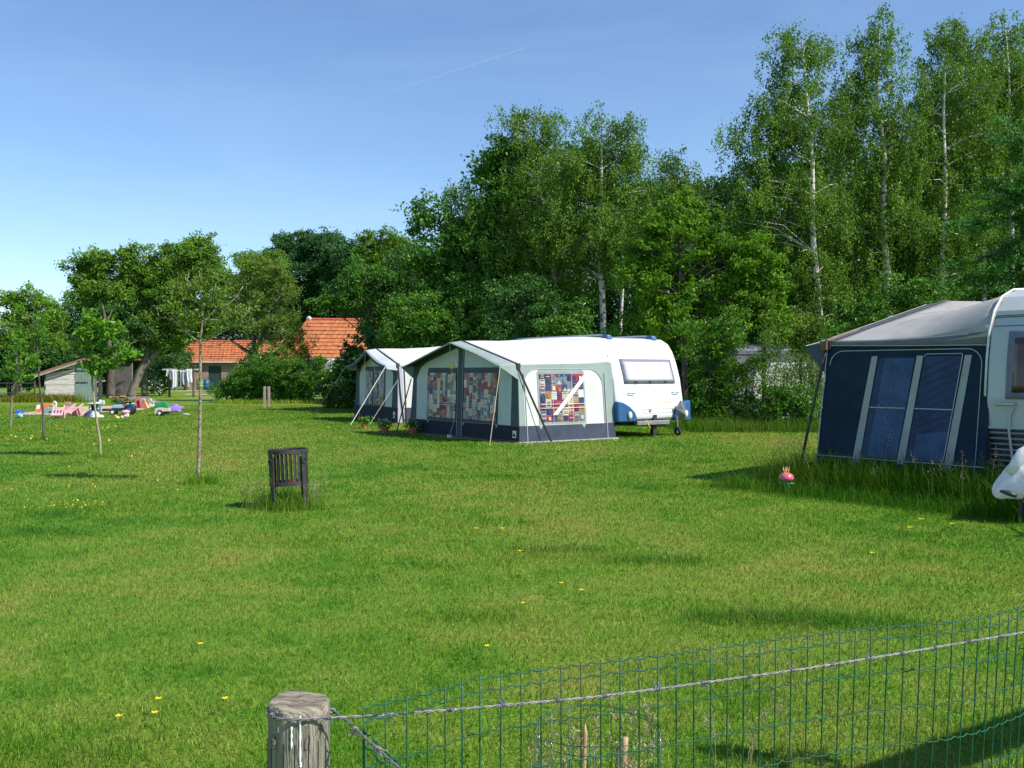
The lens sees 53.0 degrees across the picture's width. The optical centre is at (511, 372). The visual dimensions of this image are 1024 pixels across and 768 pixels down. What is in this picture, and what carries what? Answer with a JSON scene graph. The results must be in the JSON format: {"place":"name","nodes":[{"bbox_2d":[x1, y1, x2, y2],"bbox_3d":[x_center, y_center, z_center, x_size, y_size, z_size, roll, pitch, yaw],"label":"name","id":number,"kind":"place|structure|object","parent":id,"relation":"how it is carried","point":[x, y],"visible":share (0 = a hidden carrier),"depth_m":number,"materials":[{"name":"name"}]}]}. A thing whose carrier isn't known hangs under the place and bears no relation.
{"place":"outdoors","nodes":[
{"label":"outdoors","id":0,"kind":"place"},
{"bbox_2d":[203,397,327,403],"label":"tall grass","id":1,"kind":"structure","parent":0,"point":[258,401],"depth_m":52.65,"materials":[{"name":"plant"}]},
{"bbox_2d":[186,316,391,389],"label":"brick barn","id":2,"kind":"structure","parent":0,"point":[219,360],"depth_m":97.56,"materials":[{"name":"orange tile"}]},
{"bbox_2d":[0,384,1023,767],"bbox_3d":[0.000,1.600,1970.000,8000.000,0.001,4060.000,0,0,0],"label":"ground","id":3,"kind":"structure","parent":0,"point":[180,398],"depth_m":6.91,"materials":[{"name":"plant"}]},
{"bbox_2d":[0,338,40,427],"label":"sapling","id":4,"kind":"object","parent":3,"relation":"on","point":[16,374],"visible":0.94,"depth_m":28.30,"materials":[{"name":"green plant"}]},
{"bbox_2d":[0,326,61,396],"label":"shade tree","id":5,"kind":"object","parent":3,"relation":"on","point":[8,383],"visible":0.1,"depth_m":67.84,"materials":[{"name":"green plant"}]},
{"bbox_2d":[3,280,64,437],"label":"sapling","id":6,"kind":"object","parent":3,"relation":"on","point":[34,338],"visible":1,"depth_m":24.41,"materials":[{"name":"green plant"}]},
{"bbox_2d":[0,287,71,395],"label":"ash tree","id":7,"kind":"object","parent":3,"relation":"on","point":[18,298],"visible":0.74,"depth_m":59.72,"materials":[{"name":"green plant"}]},
{"bbox_2d":[0,391,87,402],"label":"tall grass","id":8,"kind":"structure","parent":3,"relation":"on","point":[48,397],"depth_m":55.20,"materials":[{"name":"plant"}]},
{"bbox_2d":[0,335,90,392],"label":"shade tree","id":9,"kind":"object","parent":3,"relation":"on","point":[58,358],"visible":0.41,"depth_m":65.56,"materials":[{"name":"green plant"}]},
{"bbox_2d":[33,296,101,379],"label":"shade tree","id":10,"kind":"object","parent":3,"relation":"on","point":[75,321],"visible":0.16,"depth_m":74.23,"materials":[{"name":"green plant"}]},
{"bbox_2d":[34,358,101,400],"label":"wooden shed","id":11,"kind":"structure","parent":3,"relation":"on","point":[52,387],"depth_m":57.02,"materials":[{"name":"beige wood"}]},
{"bbox_2d":[75,365,93,400],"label":"door","id":12,"kind":"structure","parent":11,"relation":"in","point":[86,377],"depth_m":57.20,"materials":[{"name":"green wood"}]},
{"bbox_2d":[0,728,157,767],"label":"lush grass","id":13,"kind":"structure","parent":3,"relation":"on","point":[53,756],"depth_m":4.26,"materials":[{"name":"plant"}]},
{"bbox_2d":[68,306,143,456],"bbox_3d":[-7.638,0.179,19.373,1.325,2.842,0.751,0,0,0],"label":"sapling","id":14,"kind":"object","parent":3,"relation":"on","point":[94,330],"visible":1,"depth_m":19.26,"materials":[{"name":"green plant"}]},
{"bbox_2d":[87,358,140,394],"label":"outbuilding","id":15,"kind":"structure","parent":3,"relation":"on","point":[123,379],"depth_m":73.90,"materials":[{"name":"grey wood"}]},
{"bbox_2d":[86,295,165,397],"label":"walnut tree","id":16,"kind":"object","parent":3,"relation":"on","point":[133,327],"visible":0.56,"depth_m":66.53,"materials":[{"name":"green plant"}]},
{"bbox_2d":[81,347,191,385],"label":"shade tree","id":17,"kind":"object","parent":3,"relation":"on","point":[174,360],"visible":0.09,"depth_m":77.18,"materials":[{"name":"green plant"}]},
{"bbox_2d":[54,228,239,396],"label":"walnut tree","id":18,"kind":"object","parent":3,"relation":"on","point":[96,283],"visible":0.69,"depth_m":67.67,"materials":[{"name":"green plant"}]},
{"bbox_2d":[144,361,178,395],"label":"flowering shrub","id":19,"kind":"object","parent":3,"relation":"on","point":[160,383],"visible":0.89,"depth_m":69.23,"materials":[{"name":"green plant"}]},
{"bbox_2d":[156,266,264,477],"bbox_3d":[-4.364,0.028,14.731,1.515,3.144,0.798,0,0,0],"label":"sapling","id":20,"kind":"object","parent":3,"relation":"on","point":[234,317],"visible":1,"depth_m":14.75,"materials":[{"name":"green plant"}]},
{"bbox_2d":[204,368,257,400],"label":"hedge shrub","id":21,"kind":"object","parent":3,"relation":"on","point":[220,391],"visible":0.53,"depth_m":54.73,"materials":[{"name":"green plant"}]},
{"bbox_2d":[224,358,274,400],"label":"hedge shrub","id":22,"kind":"object","parent":3,"relation":"on","point":[245,386],"visible":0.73,"depth_m":54.14,"materials":[{"name":"green plant"}]},
{"bbox_2d":[213,248,305,380],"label":"fruit tree","id":23,"kind":"object","parent":3,"relation":"on","point":[263,327],"visible":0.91,"depth_m":56.87,"materials":[{"name":"green plant"}]},
{"bbox_2d":[229,247,290,339],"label":"ash tree","id":24,"kind":"object","parent":3,"relation":"on","point":[252,254],"visible":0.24,"depth_m":118.33,"materials":[{"name":"green plant"}]},
{"bbox_2d":[231,332,296,381],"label":"elder shrub","id":25,"kind":"object","parent":3,"relation":"on","point":[269,355],"visible":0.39,"depth_m":56.68,"materials":[{"name":"green plant"}]},
{"bbox_2d":[256,356,304,402],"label":"hedge shrub","id":26,"kind":"object","parent":3,"relation":"on","point":[271,373],"visible":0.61,"depth_m":53.57,"materials":[{"name":"green plant"}]},
{"bbox_2d":[267,447,308,508],"bbox_3d":[-2.625,1.250,12.100,0.475,0.700,0.470,-3,0,0],"label":"fire basket","id":27,"kind":"object","parent":3,"relation":"on","point":[275,481],"visible":1,"depth_m":11.93,"materials":[{"name":"black metal"}]},
{"bbox_2d":[242,484,333,513],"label":"tall grass","id":28,"kind":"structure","parent":3,"relation":"on","point":[286,502],"depth_m":11.91,"materials":[{"name":"plant"}]},
{"bbox_2d":[265,304,323,399],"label":"willow shrub","id":29,"kind":"object","parent":3,"relation":"on","point":[302,351],"visible":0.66,"depth_m":57.82,"materials":[{"name":"green plant"}]},
{"bbox_2d":[267,690,329,767],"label":"fence post","id":30,"kind":"object","parent":3,"relation":"on","point":[298,744],"visible":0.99,"depth_m":2.06,"materials":[{"name":"grey wood"}]},
{"bbox_2d":[265,632,1023,727],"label":"barbed wire","id":31,"kind":"object","parent":30,"relation":"attached to","point":[557,700],"visible":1,"depth_m":2.29,"materials":[{"name":"metal"}]},
{"bbox_2d":[277,354,329,401],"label":"hedge shrub","id":32,"kind":"object","parent":3,"relation":"on","point":[309,376],"visible":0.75,"depth_m":53.22,"materials":[{"name":"green plant"}]},
{"bbox_2d":[263,226,354,322],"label":"oak tree","id":33,"kind":"object","parent":3,"relation":"on","point":[307,256],"visible":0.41,"depth_m":126.31,"materials":[{"name":"green plant"}]},
{"bbox_2d":[314,349,364,407],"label":"laurel shrub","id":34,"kind":"object","parent":3,"relation":"on","point":[327,379],"visible":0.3,"depth_m":45.69,"materials":[{"name":"green plant"}]},
{"bbox_2d":[315,233,368,317],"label":"oak tree","id":35,"kind":"object","parent":3,"relation":"on","point":[340,257],"visible":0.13,"depth_m":122.73,"materials":[{"name":"green plant"}]},
{"bbox_2d":[303,253,419,348],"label":"ash tree","id":36,"kind":"object","parent":3,"relation":"on","point":[348,298],"visible":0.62,"depth_m":56.67,"materials":[{"name":"green plant"}]},
{"bbox_2d":[320,320,407,402],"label":"undergrowth bush","id":37,"kind":"object","parent":3,"relation":"on","point":[353,352],"visible":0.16,"depth_m":42.22,"materials":[{"name":"green plant"}]},
{"bbox_2d":[311,346,440,424],"bbox_3d":[-4.258,0.343,34.195,4.179,2.487,5.143,0,0,-30],"label":"caravan awning","id":38,"kind":"object","parent":3,"relation":"on","point":[383,377],"visible":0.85,"depth_m":33.30,"materials":[{"name":"white fabric"}]},
{"bbox_2d":[365,365,385,406],"bbox_3d":[-4.527,0.425,33.846,0.075,1.350,1.700,0,0,-30],"label":"window","id":39,"kind":"structure","parent":38,"relation":"in","point":[376,397],"depth_m":33.78,"materials":[{"name":"fabric"}]},
{"bbox_2d":[344,223,418,317],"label":"lime tree","id":40,"kind":"object","parent":3,"relation":"on","point":[384,246],"visible":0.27,"depth_m":116.96,"materials":[{"name":"green plant"}]},
{"bbox_2d":[359,243,424,334],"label":"forest tree","id":41,"kind":"object","parent":3,"relation":"on","point":[393,263],"visible":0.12,"depth_m":57.08,"materials":[{"name":"green plant"}]},
{"bbox_2d":[372,287,470,348],"bbox_3d":[-3.489,-0.870,39.505,3.889,4.940,2.463,0,0,0],"label":"bush","id":42,"kind":"object","parent":3,"relation":"on","point":[407,321],"visible":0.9,"depth_m":39.06,"materials":[{"name":"green plant"}]},
{"bbox_2d":[390,185,483,342],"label":"oak tree","id":43,"kind":"object","parent":3,"relation":"on","point":[438,272],"visible":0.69,"depth_m":40.57,"materials":[{"name":"green plant"}]},
{"bbox_2d":[435,177,505,312],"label":"birch tree","id":44,"kind":"object","parent":3,"relation":"on","point":[456,203],"visible":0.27,"depth_m":41.64,"materials":[{"name":"green plant"}]},
{"bbox_2d":[425,280,517,347],"bbox_3d":[-1.369,-1.018,39.475,3.639,5.237,2.602,0,0,22],"label":"bush","id":45,"kind":"object","parent":3,"relation":"on","point":[472,326],"visible":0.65,"depth_m":39.05,"materials":[{"name":"green plant"}]},
{"bbox_2d":[443,132,552,324],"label":"oak tree","id":46,"kind":"object","parent":3,"relation":"on","point":[489,160],"visible":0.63,"depth_m":40.09,"materials":[{"name":"green plant"}]},
{"bbox_2d":[396,337,618,443],"bbox_3d":[-0.486,0.344,25.636,3.946,2.509,5.450,0,0,-36],"label":"caravan awning","id":47,"kind":"object","parent":3,"relation":"on","point":[540,390],"visible":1,"depth_m":24.41,"materials":[{"name":"white fabric"}]},
{"bbox_2d":[426,368,457,420],"bbox_3d":[-1.771,0.540,25.794,0.085,1.320,1.400,0,0,-36],"label":"window","id":48,"kind":"structure","parent":47,"relation":"in","point":[440,398],"depth_m":25.77,"materials":[{"name":"fabric"}]},
{"bbox_2d":[462,367,498,423],"bbox_3d":[-0.763,0.540,24.399,0.085,1.320,1.460,0,0,-36],"label":"window","id":49,"kind":"structure","parent":47,"relation":"in","point":[480,383],"depth_m":24.34,"materials":[{"name":"fabric"}]},
{"bbox_2d":[537,370,585,424],"bbox_3d":[1.174,0.570,23.896,1.400,1.260,0.154,0,0,-36],"label":"window","id":50,"kind":"structure","parent":47,"relation":"in","point":[561,393],"depth_m":23.89,"materials":[{"name":"multicoloured fabric"}]},
{"bbox_2d":[456,145,595,323],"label":"forest tree","id":51,"kind":"object","parent":3,"relation":"on","point":[471,166],"visible":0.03,"depth_m":51.02,"materials":[{"name":"green plant"}]},
{"bbox_2d":[481,271,573,340],"bbox_3d":[0.699,-1.005,35.905,3.673,5.210,2.556,0,0,0],"label":"bush","id":52,"kind":"object","parent":3,"relation":"on","point":[538,305],"visible":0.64,"depth_m":35.76,"materials":[{"name":"green plant"}]},
{"bbox_2d":[463,102,605,327],"bbox_3d":[0.740,-4.486,40.233,5.245,12.177,4.427,0,0,32],"label":"birch tree","id":53,"kind":"object","parent":3,"relation":"on","point":[518,249],"visible":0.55,"depth_m":39.79,"materials":[{"name":"green plant"}]},
{"bbox_2d":[528,294,599,336],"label":"bush","id":54,"kind":"object","parent":3,"relation":"on","point":[579,319],"visible":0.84,"depth_m":34.76,"materials":[{"name":"green plant"}]},
{"bbox_2d":[524,135,630,321],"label":"forest tree","id":55,"kind":"object","parent":3,"relation":"on","point":[610,315],"visible":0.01,"depth_m":52.80,"materials":[{"name":"green plant"}]},
{"bbox_2d":[534,704,660,767],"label":"plant guard","id":56,"kind":"object","parent":3,"relation":"on","point":[569,745],"visible":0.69,"depth_m":3.27,"materials":[{"name":"green metal"}]},
{"bbox_2d":[517,99,677,336],"bbox_3d":[3.275,-4.430,38.324,6.204,12.066,3.781,0,0,0],"label":"birch tree","id":57,"kind":"object","parent":3,"relation":"on","point":[601,185],"visible":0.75,"depth_m":37.95,"materials":[{"name":"green plant"}]},
{"bbox_2d":[516,334,690,435],"bbox_3d":[1.879,0.318,27.703,2.510,2.565,5.992,0,0,-36],"label":"caravan","id":58,"kind":"object","parent":3,"relation":"on","point":[646,383],"visible":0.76,"depth_m":25.60,"materials":[{"name":"white metal"}]},
{"bbox_2d":[619,359,674,383],"bbox_3d":[3.391,-0.031,25.642,1.720,0.606,0.244,0,0,-36],"label":"window","id":59,"kind":"structure","parent":58,"relation":"in","point":[634,371],"depth_m":25.60,"materials":[{"name":"grey glass"}]},
{"bbox_2d":[582,185,655,326],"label":"birch tree","id":60,"kind":"object","parent":3,"relation":"on","point":[615,242],"visible":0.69,"depth_m":36.56,"materials":[{"name":"green plant"}]},
{"bbox_2d":[575,190,677,334],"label":"forest tree","id":61,"kind":"object","parent":3,"relation":"on","point":[609,302],"visible":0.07,"depth_m":45.34,"materials":[{"name":"green plant"}]},
{"bbox_2d":[594,303,696,357],"bbox_3d":[4.284,-0.350,32.613,3.306,3.900,2.306,0,0,0],"label":"bush","id":62,"kind":"object","parent":3,"relation":"on","point":[614,332],"visible":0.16,"depth_m":32.39,"materials":[{"name":"green plant"}]},
{"bbox_2d":[612,298,705,399],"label":"undergrowth bush","id":63,"kind":"object","parent":3,"relation":"on","point":[638,311],"visible":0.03,"depth_m":43.24,"materials":[{"name":"green plant"}]},
{"bbox_2d":[627,144,720,326],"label":"birch tree","id":64,"kind":"object","parent":3,"relation":"on","point":[673,182],"visible":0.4,"depth_m":41.99,"materials":[{"name":"green plant"}]},
{"bbox_2d":[611,187,766,400],"bbox_3d":[5.413,-2.024,31.556,4.784,7.250,2.661,0,0,0],"label":"hazel tree","id":65,"kind":"object","parent":3,"relation":"on","point":[646,270],"visible":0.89,"depth_m":31.19,"materials":[{"name":"green plant"}]},
{"bbox_2d":[363,605,1023,767],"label":"wire net fence","id":66,"kind":"object","parent":3,"relation":"on","point":[726,695],"visible":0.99,"depth_m":2.56,"materials":[{"name":"metal"}]},
{"bbox_2d":[664,303,756,424],"bbox_3d":[5.878,-0.131,30.099,2.849,3.820,1.692,0,0,0],"label":"bush","id":67,"kind":"object","parent":3,"relation":"on","point":[698,371],"visible":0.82,"depth_m":29.93,"materials":[{"name":"green plant"}]},
{"bbox_2d":[671,172,765,336],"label":"forest tree","id":68,"kind":"object","parent":3,"relation":"on","point":[717,193],"visible":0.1,"depth_m":46.44,"materials":[{"name":"green plant"}]},
{"bbox_2d":[688,324,757,408],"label":"undergrowth bush","id":69,"kind":"object","parent":3,"relation":"on","point":[707,358],"visible":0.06,"depth_m":41.78,"materials":[{"name":"green plant"}]},
{"bbox_2d":[699,334,780,422],"bbox_3d":[6.668,0.313,29.488,2.667,2.895,1.594,0,0,0],"label":"bush","id":70,"kind":"object","parent":3,"relation":"on","point":[744,379],"visible":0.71,"depth_m":29.41,"materials":[{"name":"green plant"}]},
{"bbox_2d":[699,689,792,767],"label":"seeding grass","id":71,"kind":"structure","parent":3,"relation":"on","point":[752,739],"depth_m":4.07,"materials":[{"name":"plant"}]},
{"bbox_2d":[718,229,793,399],"bbox_3d":[7.354,-1.388,30.998,2.333,5.977,1.662,0,0,0],"label":"hazel tree","id":72,"kind":"object","parent":3,"relation":"on","point":[747,268],"visible":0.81,"depth_m":30.76,"materials":[{"name":"green plant"}]},
{"bbox_2d":[708,214,806,341],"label":"forest tree","id":73,"kind":"object","parent":3,"relation":"on","point":[721,262],"visible":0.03,"depth_m":45.20,"materials":[{"name":"green plant"}]},
{"bbox_2d":[725,344,818,417],"bbox_3d":[9.507,0.286,36.938,3.483,2.629,2.125,0,0,0],"label":"frame tent","id":74,"kind":"object","parent":3,"relation":"on","point":[742,354],"visible":0.25,"depth_m":36.00,"materials":[{"name":"grey fabric"}]},
{"bbox_2d":[740,371,821,426],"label":"bush","id":75,"kind":"object","parent":3,"relation":"on","point":[790,400],"visible":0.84,"depth_m":28.37,"materials":[{"name":"green plant"}]},
{"bbox_2d":[753,309,824,420],"bbox_3d":[7.717,0.029,29.312,2.213,3.667,2.208,0,0,0],"label":"bush","id":76,"kind":"object","parent":3,"relation":"on","point":[788,377],"visible":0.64,"depth_m":28.94,"materials":[{"name":"green plant"}]},
{"bbox_2d":[706,16,878,414],"bbox_3d":[9.816,-5.462,36.108,5.928,14.129,3.949,0,0,0],"label":"birch tree","id":77,"kind":"object","parent":3,"relation":"on","point":[792,132],"visible":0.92,"depth_m":35.95,"materials":[{"name":"green plant"}]},
{"bbox_2d":[768,305,832,391],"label":"tree","id":78,"kind":"object","parent":3,"relation":"on","point":[812,329],"visible":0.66,"depth_m":32.84,"materials":[{"name":"green plant"}]},
{"bbox_2d":[756,209,862,343],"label":"forest tree","id":79,"kind":"object","parent":3,"relation":"on","point":[793,221],"visible":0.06,"depth_m":44.57,"materials":[{"name":"green plant"}]},
{"bbox_2d":[785,321,837,420],"bbox_3d":[8.651,0.201,29.015,1.961,3.299,1.554,0,0,0],"label":"bush","id":80,"kind":"object","parent":3,"relation":"on","point":[815,378],"visible":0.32,"depth_m":28.90,"materials":[{"name":"green plant"}]},
{"bbox_2d":[777,142,909,310],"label":"forest tree","id":81,"kind":"object","parent":3,"relation":"on","point":[787,215],"visible":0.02,"depth_m":49.12,"materials":[{"name":"green plant"}]},
{"bbox_2d":[803,78,887,316],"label":"birch tree","id":82,"kind":"object","parent":3,"relation":"on","point":[841,178],"visible":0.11,"depth_m":42.96,"materials":[{"name":"green plant"}]},
{"bbox_2d":[815,293,892,339],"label":"bush","id":83,"kind":"object","parent":3,"relation":"on","point":[865,318],"visible":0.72,"depth_m":33.76,"materials":[{"name":"green plant"}]},
{"bbox_2d":[798,609,930,633],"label":"lush grass","id":84,"kind":"structure","parent":3,"relation":"on","point":[879,619],"depth_m":6.47,"materials":[{"name":"plant"}]},
{"bbox_2d":[823,187,932,323],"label":"forest tree","id":85,"kind":"object","parent":3,"relation":"on","point":[879,256],"visible":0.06,"depth_m":42.99,"materials":[{"name":"green plant"}]},
{"bbox_2d":[799,1,961,327],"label":"birch tree","id":86,"kind":"object","parent":3,"relation":"on","point":[891,206],"visible":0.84,"depth_m":36.88,"materials":[{"name":"green plant"}]},
{"bbox_2d":[758,434,1006,483],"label":"seeding grass","id":87,"kind":"structure","parent":3,"relation":"on","point":[884,458],"depth_m":13.04,"materials":[{"name":"plant"}]},
{"bbox_2d":[747,443,1023,516],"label":"tall grass","id":88,"kind":"structure","parent":3,"relation":"on","point":[915,482],"depth_m":12.86,"materials":[{"name":"plant"}]},
{"bbox_2d":[802,292,1012,487],"bbox_3d":[7.493,0.206,15.544,6.699,2.755,2.760,0,0,-37],"label":"caravan awning","id":89,"kind":"object","parent":3,"relation":"on","point":[909,382],"visible":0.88,"depth_m":13.52,"materials":[{"name":"blue fabric"}]},
{"bbox_2d":[862,357,914,458],"bbox_3d":[4.998,0.470,13.671,0.193,1.340,0.699,0,0,-37],"label":"window","id":90,"kind":"structure","parent":89,"relation":"in","point":[893,378],"depth_m":13.66,"materials":[{"name":"plastic"}]},
{"bbox_2d":[906,352,962,463],"bbox_3d":[5.398,0.448,13.147,0.184,1.425,0.683,0,0,-37],"label":"window","id":91,"kind":"structure","parent":89,"relation":"in","point":[939,377],"depth_m":13.14,"materials":[{"name":"plastic"}]},
{"bbox_2d":[859,269,955,312],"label":"bush","id":92,"kind":"object","parent":3,"relation":"on","point":[901,296],"visible":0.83,"depth_m":33.84,"materials":[{"name":"green plant"}]},
{"bbox_2d":[880,84,953,278],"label":"birch tree","id":93,"kind":"object","parent":3,"relation":"on","point":[910,158],"visible":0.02,"depth_m":43.94,"materials":[{"name":"green plant"}]},
{"bbox_2d":[889,12,1019,306],"bbox_3d":[16.509,-5.841,38.220,5.010,14.887,3.908,0,0,-24],"label":"birch tree","id":94,"kind":"object","parent":3,"relation":"on","point":[950,247],"visible":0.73,"depth_m":37.92,"materials":[{"name":"green plant"}]},
{"bbox_2d":[912,188,1020,300],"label":"forest tree","id":95,"kind":"object","parent":3,"relation":"on","point":[995,293],"visible":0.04,"depth_m":42.96,"materials":[{"name":"green plant"}]},
{"bbox_2d":[933,27,1008,301],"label":"birch tree","id":96,"kind":"object","parent":3,"relation":"on","point":[964,142],"visible":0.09,"depth_m":42.17,"materials":[{"name":"green plant"}]},
{"bbox_2d":[924,116,1023,300],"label":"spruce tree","id":97,"kind":"object","parent":3,"relation":"on","point":[1016,198],"visible":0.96,"depth_m":29.86,"materials":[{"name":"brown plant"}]},
{"bbox_2d":[953,9,1023,290],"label":"birch tree","id":98,"kind":"object","parent":3,"relation":"on","point":[1015,92],"visible":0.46,"depth_m":39.01,"materials":[{"name":"green plant"}]},
{"bbox_2d":[984,288,1023,472],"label":"caravan","id":99,"kind":"object","parent":3,"relation":"on","point":[1005,394],"visible":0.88,"depth_m":12.47,"materials":[{"name":"white metal"}]},
{"bbox_2d":[1005,331,1023,398],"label":"window","id":100,"kind":"structure","parent":99,"relation":"in","point":[1014,389],"depth_m":12.31,"materials":[{"name":"grey glass"}]},
{"bbox_2d":[992,446,1023,522],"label":"cover","id":101,"kind":"object","parent":3,"relation":"on","point":[1008,483],"visible":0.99,"depth_m":10.84,"materials":[{"name":"plastic"}]},
{"bbox_2d":[0,0,1023,341],"label":"sky","id":102,"kind":"structure","parent":0,"point":[245,122],"materials":[{"name":"blue"}]},
{"bbox_2d":[527,680,675,767],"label":"seeding grass","id":103,"kind":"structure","parent":0,"point":[594,747],"depth_m":3.19,"materials":[{"name":"plant"}]},
{"bbox_2d":[593,550,715,564],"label":"lush grass","id":104,"kind":"structure","parent":0,"point":[651,555],"depth_m":8.67,"materials":[{"name":"plant"}]},
{"bbox_2d":[664,412,820,432],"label":"tall grass","id":105,"kind":"structure","parent":0,"point":[740,425],"depth_m":27.64,"materials":[{"name":"plant"}]},
{"bbox_2d":[678,602,869,628],"bbox_3d":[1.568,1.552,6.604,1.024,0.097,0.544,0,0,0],"label":"lush grass","id":106,"kind":"structure","parent":0,"point":[742,615],"depth_m":6.59,"materials":[{"name":"plant"}]},
{"bbox_2d":[689,468,1023,526],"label":"tall grass","id":107,"kind":"structure","parent":0,"point":[747,481],"depth_m":12.46,"materials":[{"name":"plant"}]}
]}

